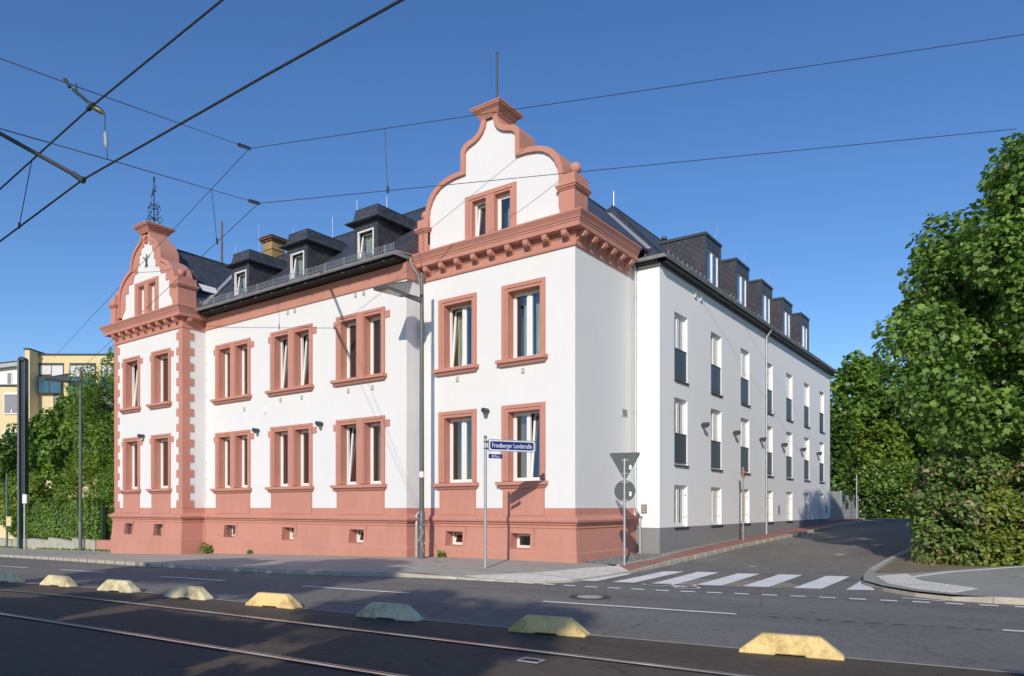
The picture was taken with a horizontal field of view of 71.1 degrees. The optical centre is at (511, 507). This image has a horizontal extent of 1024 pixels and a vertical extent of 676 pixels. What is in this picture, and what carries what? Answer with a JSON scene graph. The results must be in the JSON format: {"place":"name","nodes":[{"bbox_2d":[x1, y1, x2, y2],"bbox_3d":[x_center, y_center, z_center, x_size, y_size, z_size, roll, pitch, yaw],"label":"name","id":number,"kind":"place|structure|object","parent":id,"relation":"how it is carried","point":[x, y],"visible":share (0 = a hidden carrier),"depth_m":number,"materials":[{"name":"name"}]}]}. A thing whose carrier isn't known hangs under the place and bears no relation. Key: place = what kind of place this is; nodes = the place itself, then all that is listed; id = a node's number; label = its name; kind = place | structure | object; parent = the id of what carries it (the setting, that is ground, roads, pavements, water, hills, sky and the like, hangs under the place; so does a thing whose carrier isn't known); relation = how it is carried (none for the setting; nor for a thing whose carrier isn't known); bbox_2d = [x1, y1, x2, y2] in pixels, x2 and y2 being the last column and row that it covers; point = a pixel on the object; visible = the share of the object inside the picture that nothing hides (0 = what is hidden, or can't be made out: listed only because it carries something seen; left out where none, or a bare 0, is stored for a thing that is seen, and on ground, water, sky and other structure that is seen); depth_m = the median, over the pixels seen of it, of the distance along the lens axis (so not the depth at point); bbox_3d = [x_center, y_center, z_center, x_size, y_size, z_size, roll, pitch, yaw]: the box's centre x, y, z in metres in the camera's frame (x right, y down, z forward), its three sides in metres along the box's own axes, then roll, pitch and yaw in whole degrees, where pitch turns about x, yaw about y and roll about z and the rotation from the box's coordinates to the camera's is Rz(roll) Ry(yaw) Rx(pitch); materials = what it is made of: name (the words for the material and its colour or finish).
{"place":"outdoors","nodes":[
{"label":"outdoors","id":0,"kind":"place"},
{"bbox_2d":[0,547,610,580],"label":"pavement","id":1,"kind":"structure","parent":0,"point":[456,566],"depth_m":22.92,"materials":[{"name":"grey concrete"}]},
{"bbox_2d":[6,474,10,547],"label":"sign pole","id":2,"kind":"object","parent":1,"relation":"on","point":[8,521],"visible":0.76,"depth_m":49.94,"materials":[{"name":"metal"}]},
{"bbox_2d":[17,357,28,548],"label":"tram mast","id":3,"kind":"object","parent":1,"relation":"on","point":[22,431],"visible":0.97,"depth_m":47.23,"materials":[{"name":"metal"}]},
{"bbox_2d":[8,498,101,539],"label":"wire fence","id":4,"kind":"object","parent":1,"relation":"on","point":[63,519],"visible":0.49,"depth_m":44.27,"materials":[{"name":"metal"}]},
{"bbox_2d":[42,367,82,550],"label":"street lamp","id":5,"kind":"object","parent":1,"relation":"on","point":[62,378],"visible":0.92,"depth_m":40.12,"materials":[{"name":"metal"}]},
{"bbox_2d":[55,450,113,506],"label":"shrub","id":6,"kind":"object","parent":1,"relation":"on","point":[90,476],"visible":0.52,"depth_m":43.39,"materials":[{"name":"green plant"}]},
{"bbox_2d":[97,455,114,530],"bbox_3d":[-20.767,-0.325,39.603,6.486,6.130,2.954,0,0,36],"label":"laurel bush","id":7,"kind":"object","parent":1,"relation":"on","point":[109,478],"visible":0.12,"depth_m":39.44,"materials":[{"name":"green plant"}]},
{"bbox_2d":[373,273,424,558],"bbox_3d":[-3.608,-3.031,23.520,0.840,9.720,1.905,0,0,42],"label":"street lamp","id":8,"kind":"object","parent":1,"relation":"on","point":[401,289],"visible":0.98,"depth_m":24.08,"materials":[{"name":"grey paint"},{"name":"glass"}]},
{"bbox_2d":[484,436,535,567],"bbox_3d":[-0.059,-0.099,20.421,1.612,3.820,0.104,0,0,-24],"label":"street sign","id":9,"kind":"object","parent":1,"relation":"on","point":[510,445],"visible":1,"depth_m":20.22,"materials":[{"name":"galvanised steel"},{"name":"blue enamel"},{"name":"white paint"}]},
{"bbox_2d":[467,566,628,580],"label":"white corner paving","id":10,"kind":"structure","parent":1,"relation":"on","point":[571,574],"depth_m":18.46,"materials":[{"name":"concrete"}]},
{"bbox_2d":[581,546,698,564],"bbox_3d":[6.017,1.539,26.313,1.630,0.305,12.060,0,0,36],"label":"gravel bed","id":11,"kind":"object","parent":1,"relation":"on","point":[639,555],"visible":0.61,"depth_m":22.98,"materials":[{"name":"gravel"}]},
{"bbox_2d":[0,557,1023,672],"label":"road","id":12,"kind":"structure","parent":0,"point":[941,640],"depth_m":13.30,"materials":[{"name":"grey asphalt"}]},
{"bbox_2d":[0,571,25,582],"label":"kerb block","id":13,"kind":"structure","parent":12,"relation":"on","point":[11,576],"depth_m":18.68,"materials":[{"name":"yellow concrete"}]},
{"bbox_2d":[0,582,1023,675],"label":"track bed","id":14,"kind":"object","parent":12,"relation":"on","point":[28,647],"visible":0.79,"depth_m":9.23,"materials":[{"name":"black asphalt"}]},
{"bbox_2d":[39,575,77,586],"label":"kerb block","id":15,"kind":"structure","parent":14,"relation":"on","point":[59,580],"depth_m":17.07,"materials":[{"name":"yellow concrete"}]},
{"bbox_2d":[97,579,140,592],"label":"kerb block","id":16,"kind":"structure","parent":14,"relation":"on","point":[125,586],"depth_m":15.56,"materials":[{"name":"yellow concrete"}]},
{"bbox_2d":[164,585,213,600],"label":"kerb block","id":17,"kind":"structure","parent":14,"relation":"on","point":[191,592],"depth_m":14.26,"materials":[{"name":"yellow concrete"}]},
{"bbox_2d":[0,612,405,675],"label":"tram rail","id":18,"kind":"object","parent":14,"relation":"on","point":[224,648],"visible":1,"depth_m":9.18,"materials":[{"name":"metal"}]},
{"bbox_2d":[245,592,302,608],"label":"kerb block","id":19,"kind":"structure","parent":14,"relation":"on","point":[277,600],"depth_m":13.01,"materials":[{"name":"yellow concrete"}]},
{"bbox_2d":[0,589,752,675],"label":"tram rail","id":20,"kind":"object","parent":14,"relation":"on","point":[538,651],"visible":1,"depth_m":9.78,"materials":[{"name":"grey metal"}]},
{"bbox_2d":[356,602,423,621],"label":"kerb block","id":21,"kind":"structure","parent":14,"relation":"on","point":[400,612],"depth_m":11.61,"materials":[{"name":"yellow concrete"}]},
{"bbox_2d":[508,614,589,637],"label":"kerb block","id":22,"kind":"structure","parent":14,"relation":"on","point":[557,625],"depth_m":10.22,"materials":[{"name":"yellow concrete"}]},
{"bbox_2d":[739,632,843,660],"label":"kerb block","id":23,"kind":"structure","parent":14,"relation":"on","point":[806,646],"depth_m":8.72,"materials":[{"name":"yellow concrete"}]},
{"bbox_2d":[3,566,1023,631],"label":"lane marking","id":24,"kind":"object","parent":12,"relation":"on","point":[541,601],"visible":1,"depth_m":13.64,"materials":[{"name":"paint"}]},
{"bbox_2d":[11,582,1023,673],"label":"road joint","id":25,"kind":"object","parent":12,"relation":"on","point":[653,640],"visible":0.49,"depth_m":9.53,"materials":[{"name":"stone"}]},
{"bbox_2d":[415,577,1023,606],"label":"cycle lane marking","id":26,"kind":"object","parent":12,"relation":"on","point":[762,594],"visible":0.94,"depth_m":14.87,"materials":[{"name":"paint"}]},
{"bbox_2d":[581,571,873,589],"bbox_3d":[5.233,1.797,18.135,6.745,0.035,3.342,0,0,19],"label":"zebra crossing","id":27,"kind":"object","parent":12,"relation":"on","point":[822,582],"visible":0.93,"depth_m":17.80,"materials":[{"name":"paint"}]},
{"bbox_2d":[679,579,799,587],"bbox_3d":[5.174,1.813,17.201,3.506,0.008,1.772,0,0,19],"label":"road patch","id":28,"kind":"object","parent":12,"relation":"on","point":[740,583],"visible":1,"depth_m":16.92,"materials":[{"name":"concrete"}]},
{"bbox_2d":[863,545,1023,604],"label":"island kerb","id":29,"kind":"structure","parent":12,"relation":"on","point":[1003,600],"depth_m":14.06,"materials":[{"name":"concrete"}]},
{"bbox_2d":[0,0,1023,511],"label":"sky","id":30,"kind":"structure","parent":0,"point":[832,227],"materials":[{"name":"blue"}]},
{"bbox_2d":[404,511,903,575],"bbox_3d":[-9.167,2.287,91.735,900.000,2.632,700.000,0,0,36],"label":"ground","id":31,"kind":"structure","parent":0,"point":[608,564],"depth_m":22.93,"materials":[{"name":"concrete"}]},
{"bbox_2d":[0,473,55,536],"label":"shrub","id":32,"kind":"object","parent":31,"relation":"on","point":[35,485],"visible":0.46,"depth_m":50.37,"materials":[{"name":"green plant"}]},
{"bbox_2d":[0,416,59,501],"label":"tree","id":33,"kind":"object","parent":31,"relation":"on","point":[8,458],"visible":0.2,"depth_m":51.78,"materials":[{"name":"green plant"}]},
{"bbox_2d":[0,537,96,550],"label":"garden wall","id":34,"kind":"structure","parent":31,"relation":"on","point":[49,542],"depth_m":43.88,"materials":[{"name":"concrete"}]},
{"bbox_2d":[16,496,113,539],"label":"clipped hedge","id":35,"kind":"object","parent":34,"relation":"on","point":[68,530],"visible":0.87,"depth_m":43.35,"materials":[{"name":"green plant"}]},
{"bbox_2d":[0,348,113,538],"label":"yellow building","id":36,"kind":"structure","parent":31,"relation":"on","point":[43,394],"depth_m":65.00,"materials":[{"name":"yellow plaster"},{"name":"window glass"},{"name":"white paint"}]},
{"bbox_2d":[4,393,16,413],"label":"window","id":37,"kind":"structure","parent":36,"relation":"in","point":[10,399],"depth_m":65.23,"materials":[{"name":"glass"}]},
{"bbox_2d":[39,363,63,375],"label":"window","id":38,"kind":"structure","parent":36,"relation":"in","point":[45,369],"depth_m":64.98,"materials":[{"name":"glass"}]},
{"bbox_2d":[69,363,95,375],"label":"window","id":39,"kind":"structure","parent":36,"relation":"in","point":[73,365],"depth_m":64.98,"materials":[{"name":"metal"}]},
{"bbox_2d":[29,394,112,498],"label":"tree","id":40,"kind":"object","parent":31,"relation":"on","point":[51,440],"visible":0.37,"depth_m":47.67,"materials":[{"name":"green plant"}]},
{"bbox_2d":[61,345,113,474],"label":"tree","id":41,"kind":"object","parent":31,"relation":"on","point":[96,418],"visible":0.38,"depth_m":43.36,"materials":[{"name":"green plant"}]},
{"bbox_2d":[99,52,649,562],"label":"corner building","id":42,"kind":"structure","parent":31,"relation":"on","point":[529,308],"depth_m":25.53,"materials":[{"name":"paint"}]},
{"bbox_2d":[118,355,142,413],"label":"window","id":43,"kind":"structure","parent":42,"relation":"in","point":[130,388],"depth_m":34.64,"materials":[{"name":"stone"}]},
{"bbox_2d":[118,437,142,493],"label":"window","id":44,"kind":"structure","parent":42,"relation":"in","point":[128,444],"depth_m":34.64,"materials":[{"name":"stone"}]},
{"bbox_2d":[134,276,158,315],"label":"window","id":45,"kind":"structure","parent":42,"relation":"in","point":[146,291],"depth_m":33.46,"materials":[{"name":"stone"}]},
{"bbox_2d":[54,150,247,356],"bbox_3d":[-21.624,-11.270,38.502,0.022,0.519,42.713,0,0,-39],"label":"span wire","id":46,"kind":"object","parent":42,"relation":"attached to","point":[167,235],"visible":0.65,"depth_m":28.45,"materials":[{"name":"metal"}]},
{"bbox_2d":[0,58,250,149],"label":"span wire","id":47,"kind":"object","parent":46,"relation":"hanging from","point":[243,146],"visible":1,"depth_m":10.86,"materials":[{"name":"metal"}]},
{"bbox_2d":[63,78,107,158],"bbox_3d":[-5.207,-4.746,8.740,0.550,0.992,0.073,0,0,-1],"label":"hanger insulator","id":48,"kind":"object","parent":47,"relation":"hanging from","point":[97,109],"visible":1,"depth_m":8.73,"materials":[{"name":"metal"}]},
{"bbox_2d":[0,0,223,189],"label":"contact wire","id":49,"kind":"object","parent":48,"relation":"hanging from","point":[89,106],"visible":1,"depth_m":8.35,"materials":[{"name":"metal"}]},
{"bbox_2d":[251,34,1023,148],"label":"span wire","id":50,"kind":"object","parent":47,"relation":"attached to","point":[640,90],"visible":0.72,"depth_m":21.51,"materials":[{"name":"metal"}]},
{"bbox_2d":[146,348,173,408],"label":"window","id":51,"kind":"structure","parent":42,"relation":"in","point":[157,358],"depth_m":33.07,"materials":[{"name":"stone"}]},
{"bbox_2d":[146,433,173,492],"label":"window","id":52,"kind":"structure","parent":42,"relation":"in","point":[157,441],"depth_m":33.07,"materials":[{"name":"stone"}]},
{"bbox_2d":[210,338,253,404],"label":"window","id":53,"kind":"structure","parent":42,"relation":"in","point":[236,349],"depth_m":31.25,"materials":[{"name":"stone"}]},
{"bbox_2d":[210,429,253,492],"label":"window","id":54,"kind":"structure","parent":42,"relation":"in","point":[237,438],"depth_m":31.25,"materials":[{"name":"pink stone"}]},
{"bbox_2d":[265,323,316,396],"bbox_3d":[-8.751,-5.890,28.964,3.070,2.620,0.783,0,0,36],"label":"window","id":55,"kind":"structure","parent":42,"relation":"in","point":[295,335],"depth_m":28.92,"materials":[{"name":"stone"}]},
{"bbox_2d":[265,423,316,491],"bbox_3d":[-8.808,-1.960,28.886,3.070,2.680,0.590,0,0,36],"label":"window","id":56,"kind":"structure","parent":42,"relation":"in","point":[295,433],"depth_m":28.88,"materials":[{"name":"stone"}]},
{"bbox_2d":[349,529,363,544],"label":"cellar window","id":57,"kind":"structure","parent":42,"relation":"in","point":[354,537],"depth_m":26.85,"materials":[{"name":"pink plastic"}]},
{"bbox_2d":[330,306,389,386],"bbox_3d":[-5.526,-5.890,26.504,3.020,2.620,0.590,0,0,36],"label":"window","id":58,"kind":"structure","parent":42,"relation":"in","point":[363,320],"depth_m":26.50,"materials":[{"name":"stone"}]},
{"bbox_2d":[330,415,389,490],"bbox_3d":[-5.435,-1.960,26.630,3.020,2.680,0.900,0,0,36],"label":"window","id":59,"kind":"structure","parent":42,"relation":"in","point":[364,426],"depth_m":26.53,"materials":[{"name":"pink stone"}]},
{"bbox_2d":[445,531,462,546],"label":"cellar window","id":60,"kind":"structure","parent":42,"relation":"in","point":[451,539],"depth_m":25.03,"materials":[{"name":"pink plastic"}]},
{"bbox_2d":[432,292,478,376],"bbox_3d":[-1.747,-5.915,24.855,1.925,2.650,0.901,0,0,36],"label":"window","id":61,"kind":"structure","parent":42,"relation":"in","point":[446,336],"depth_m":25.00,"materials":[{"name":"pink stone"}]},
{"bbox_2d":[432,409,478,489],"bbox_3d":[-1.838,-1.970,24.730,1.925,2.700,0.590,0,0,36],"label":"window","id":62,"kind":"structure","parent":42,"relation":"in","point":[446,420],"depth_m":24.93,"materials":[{"name":"pink stone"}]},
{"bbox_2d":[465,181,516,238],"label":"window","id":63,"kind":"structure","parent":42,"relation":"in","point":[493,198],"depth_m":23.82,"materials":[{"name":"pink stone"}]},
{"bbox_2d":[510,533,529,550],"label":"cellar window","id":64,"kind":"structure","parent":42,"relation":"in","point":[515,537],"depth_m":23.36,"materials":[{"name":"pink plastic"}]},
{"bbox_2d":[495,277,547,367],"bbox_3d":[0.491,-5.915,23.232,1.935,2.650,0.902,0,0,36],"label":"window","id":65,"kind":"structure","parent":42,"relation":"in","point":[510,293],"depth_m":23.36,"materials":[{"name":"pink stone"}]},
{"bbox_2d":[495,401,547,487],"bbox_3d":[0.490,-1.970,23.230,1.935,2.700,0.896,0,0,36],"label":"window","id":66,"kind":"structure","parent":42,"relation":"in","point":[509,413],"depth_m":23.34,"materials":[{"name":"pink plastic"}]},
{"bbox_2d":[260,129,1013,203],"bbox_3d":[3.850,-10.475,21.998,23.270,2.307,0.020,0,0,0],"label":"span wire","id":67,"kind":"object","parent":42,"relation":"attached to","point":[640,165],"visible":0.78,"depth_m":21.99,"materials":[{"name":"metal"}]},
{"bbox_2d":[0,128,259,204],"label":"span wire","id":68,"kind":"object","parent":67,"relation":"attached to","point":[253,202],"visible":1,"depth_m":9.34,"materials":[{"name":"metal"}]},
{"bbox_2d":[0,131,85,183],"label":"steady arm","id":69,"kind":"object","parent":68,"relation":"attached to","point":[75,175],"visible":1,"depth_m":8.86},
{"bbox_2d":[0,0,403,241],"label":"contact wire","id":70,"kind":"object","parent":69,"relation":"attached to","point":[247,85],"visible":1,"depth_m":7.02,"materials":[{"name":"metal"}]},
{"bbox_2d":[0,517,864,583],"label":"kerb","id":71,"kind":"structure","parent":31,"relation":"on","point":[380,573],"depth_m":21.44,"materials":[{"name":"concrete"}]},
{"bbox_2d":[605,191,837,553],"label":"wing building","id":72,"kind":"structure","parent":31,"relation":"on","point":[723,348],"depth_m":29.49,"materials":[{"name":"white paint"}]},
{"bbox_2d":[674,313,689,384],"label":"window","id":73,"kind":"structure","parent":72,"relation":"in","point":[679,355],"depth_m":26.14,"materials":[{"name":"glass"}]},
{"bbox_2d":[674,398,689,466],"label":"window","id":74,"kind":"structure","parent":72,"relation":"in","point":[679,439],"depth_m":26.14,"materials":[{"name":"white plastic"}]},
{"bbox_2d":[674,485,689,528],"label":"window","id":75,"kind":"structure","parent":72,"relation":"in","point":[676,487],"depth_m":26.18,"materials":[{"name":"white plastic"}]},
{"bbox_2d":[711,333,723,396],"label":"window","id":76,"kind":"structure","parent":72,"relation":"in","point":[715,369],"depth_m":29.09,"materials":[{"name":"white plastic"}]},
{"bbox_2d":[711,409,723,470],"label":"window","id":77,"kind":"structure","parent":72,"relation":"in","point":[715,445],"depth_m":29.09,"materials":[{"name":"white plastic"}]},
{"bbox_2d":[711,487,723,526],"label":"window","id":78,"kind":"structure","parent":72,"relation":"in","point":[713,489],"depth_m":29.09,"materials":[{"name":"white plastic"}]},
{"bbox_2d":[741,350,750,406],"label":"window","id":79,"kind":"structure","parent":72,"relation":"in","point":[744,382],"depth_m":31.98,"materials":[{"name":"white plastic"}]},
{"bbox_2d":[741,419,750,473],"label":"window","id":80,"kind":"structure","parent":72,"relation":"in","point":[744,450],"depth_m":32.04,"materials":[{"name":"white plastic"}]},
{"bbox_2d":[786,432,792,478],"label":"window","id":81,"kind":"structure","parent":72,"relation":"in","point":[788,459],"depth_m":37.85,"materials":[{"name":"white plastic"}]},
{"bbox_2d":[786,374,793,421],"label":"window","id":82,"kind":"structure","parent":72,"relation":"in","point":[788,401],"depth_m":37.85,"materials":[{"name":"white plastic"}]},
{"bbox_2d":[804,438,808,480],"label":"window","id":83,"kind":"structure","parent":72,"relation":"in","point":[806,462],"depth_m":40.77,"materials":[{"name":"white plastic"}]},
{"bbox_2d":[804,384,810,427],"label":"window","id":84,"kind":"structure","parent":72,"relation":"in","point":[806,409],"depth_m":40.71,"materials":[{"name":"white plastic"}]},
{"bbox_2d":[830,491,841,521],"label":"sheet fence","id":85,"kind":"object","parent":31,"relation":"on","point":[835,505],"visible":0.66,"depth_m":46.79,"materials":[{"name":"metal"}]},
{"bbox_2d":[830,407,857,490],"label":"background tree","id":86,"kind":"object","parent":31,"relation":"on","point":[842,468],"visible":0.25,"depth_m":59.81,"materials":[{"name":"green plant"}]},
{"bbox_2d":[830,349,900,451],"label":"background tree","id":87,"kind":"object","parent":31,"relation":"on","point":[856,376],"visible":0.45,"depth_m":63.70,"materials":[{"name":"green plant"}]},
{"bbox_2d":[830,484,906,518],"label":"shrub","id":88,"kind":"object","parent":31,"relation":"on","point":[872,512],"visible":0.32,"depth_m":57.38,"materials":[{"name":"green plant"}]},
{"bbox_2d":[836,415,917,517],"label":"background tree","id":89,"kind":"object","parent":31,"relation":"on","point":[889,443],"visible":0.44,"depth_m":59.99,"materials":[{"name":"green plant"}]},
{"bbox_2d":[853,459,917,504],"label":"flowering shrub","id":90,"kind":"object","parent":31,"relation":"on","point":[891,478],"visible":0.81,"depth_m":57.46,"materials":[{"name":"green plant"}]},
{"bbox_2d":[875,478,916,518],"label":"shrub","id":91,"kind":"object","parent":31,"relation":"on","point":[904,513],"visible":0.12,"depth_m":56.76,"materials":[{"name":"green plant"}]},
{"bbox_2d":[862,362,931,491],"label":"background tree","id":92,"kind":"object","parent":31,"relation":"on","point":[894,411],"visible":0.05,"depth_m":63.18,"materials":[{"name":"green plant"}]},
{"bbox_2d":[896,377,971,491],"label":"background tree","id":93,"kind":"object","parent":31,"relation":"on","point":[923,443],"visible":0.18,"depth_m":58.91,"materials":[{"name":"green plant"}]},
{"bbox_2d":[620,517,861,570],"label":"brick pavement","id":94,"kind":"structure","parent":0,"point":[637,565],"depth_m":28.30,"materials":[{"name":"brick"}]},
{"bbox_2d":[610,452,639,565],"bbox_3d":[3.306,0.093,21.040,0.897,3.400,0.106,0,0,22],"label":"traffic sign","id":95,"kind":"object","parent":94,"relation":"on","point":[624,490],"visible":0.99,"depth_m":21.02,"materials":[{"name":"metal"}]},
{"bbox_2d":[741,467,744,540],"bbox_3d":[9.743,-0.091,30.195,0.106,3.200,0.470,0,0,14],"label":"parking sign","id":96,"kind":"object","parent":94,"relation":"on","point":[743,473],"visible":0.98,"depth_m":30.16,"materials":[{"name":"metal"}]},
{"bbox_2d":[842,493,858,519],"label":"gabion wall","id":97,"kind":"structure","parent":94,"relation":"on","point":[849,512],"depth_m":50.79,"materials":[{"name":"stone"}]},
{"bbox_2d":[689,515,918,575],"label":"side road","id":98,"kind":"structure","parent":0,"point":[864,546],"depth_m":26.26,"materials":[{"name":"grey asphalt"}]},
{"bbox_2d":[864,543,1023,597],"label":"corner pavement","id":99,"kind":"structure","parent":0,"point":[1005,582],"depth_m":16.55,"materials":[{"name":"concrete"}]},
{"bbox_2d":[877,574,977,592],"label":"white island paving","id":100,"kind":"structure","parent":99,"relation":"on","point":[907,580],"depth_m":15.67,"materials":[{"name":"concrete"}]},
{"bbox_2d":[874,547,1018,572],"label":"verge","id":101,"kind":"structure","parent":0,"point":[901,564],"depth_m":19.38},
{"bbox_2d":[871,131,1023,458],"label":"maple tree","id":102,"kind":"object","parent":101,"relation":"on","point":[968,275],"visible":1,"depth_m":20.34,"materials":[{"name":"green plant"}]},
{"bbox_2d":[915,444,1009,494],"bbox_3d":[15.891,-0.454,25.017,3.292,4.123,5.420,0,0,36],"label":"verge bush","id":103,"kind":"object","parent":101,"relation":"on","point":[950,452],"visible":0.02,"depth_m":24.37,"materials":[{"name":"green plant"}]},
{"bbox_2d":[903,445,1023,565],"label":"elder bush","id":104,"kind":"object","parent":101,"relation":"on","point":[949,483],"visible":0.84,"depth_m":20.17,"materials":[{"name":"green plant"}]},
{"bbox_2d":[953,484,1023,566],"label":"bramble bush","id":105,"kind":"object","parent":101,"relation":"on","point":[1005,546],"visible":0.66,"depth_m":19.55,"materials":[{"name":"green plant"}]},
{"bbox_2d":[995,446,1023,522],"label":"elder bush","id":106,"kind":"object","parent":101,"relation":"on","point":[1017,466],"visible":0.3,"depth_m":20.40,"materials":[{"name":"green plant"}]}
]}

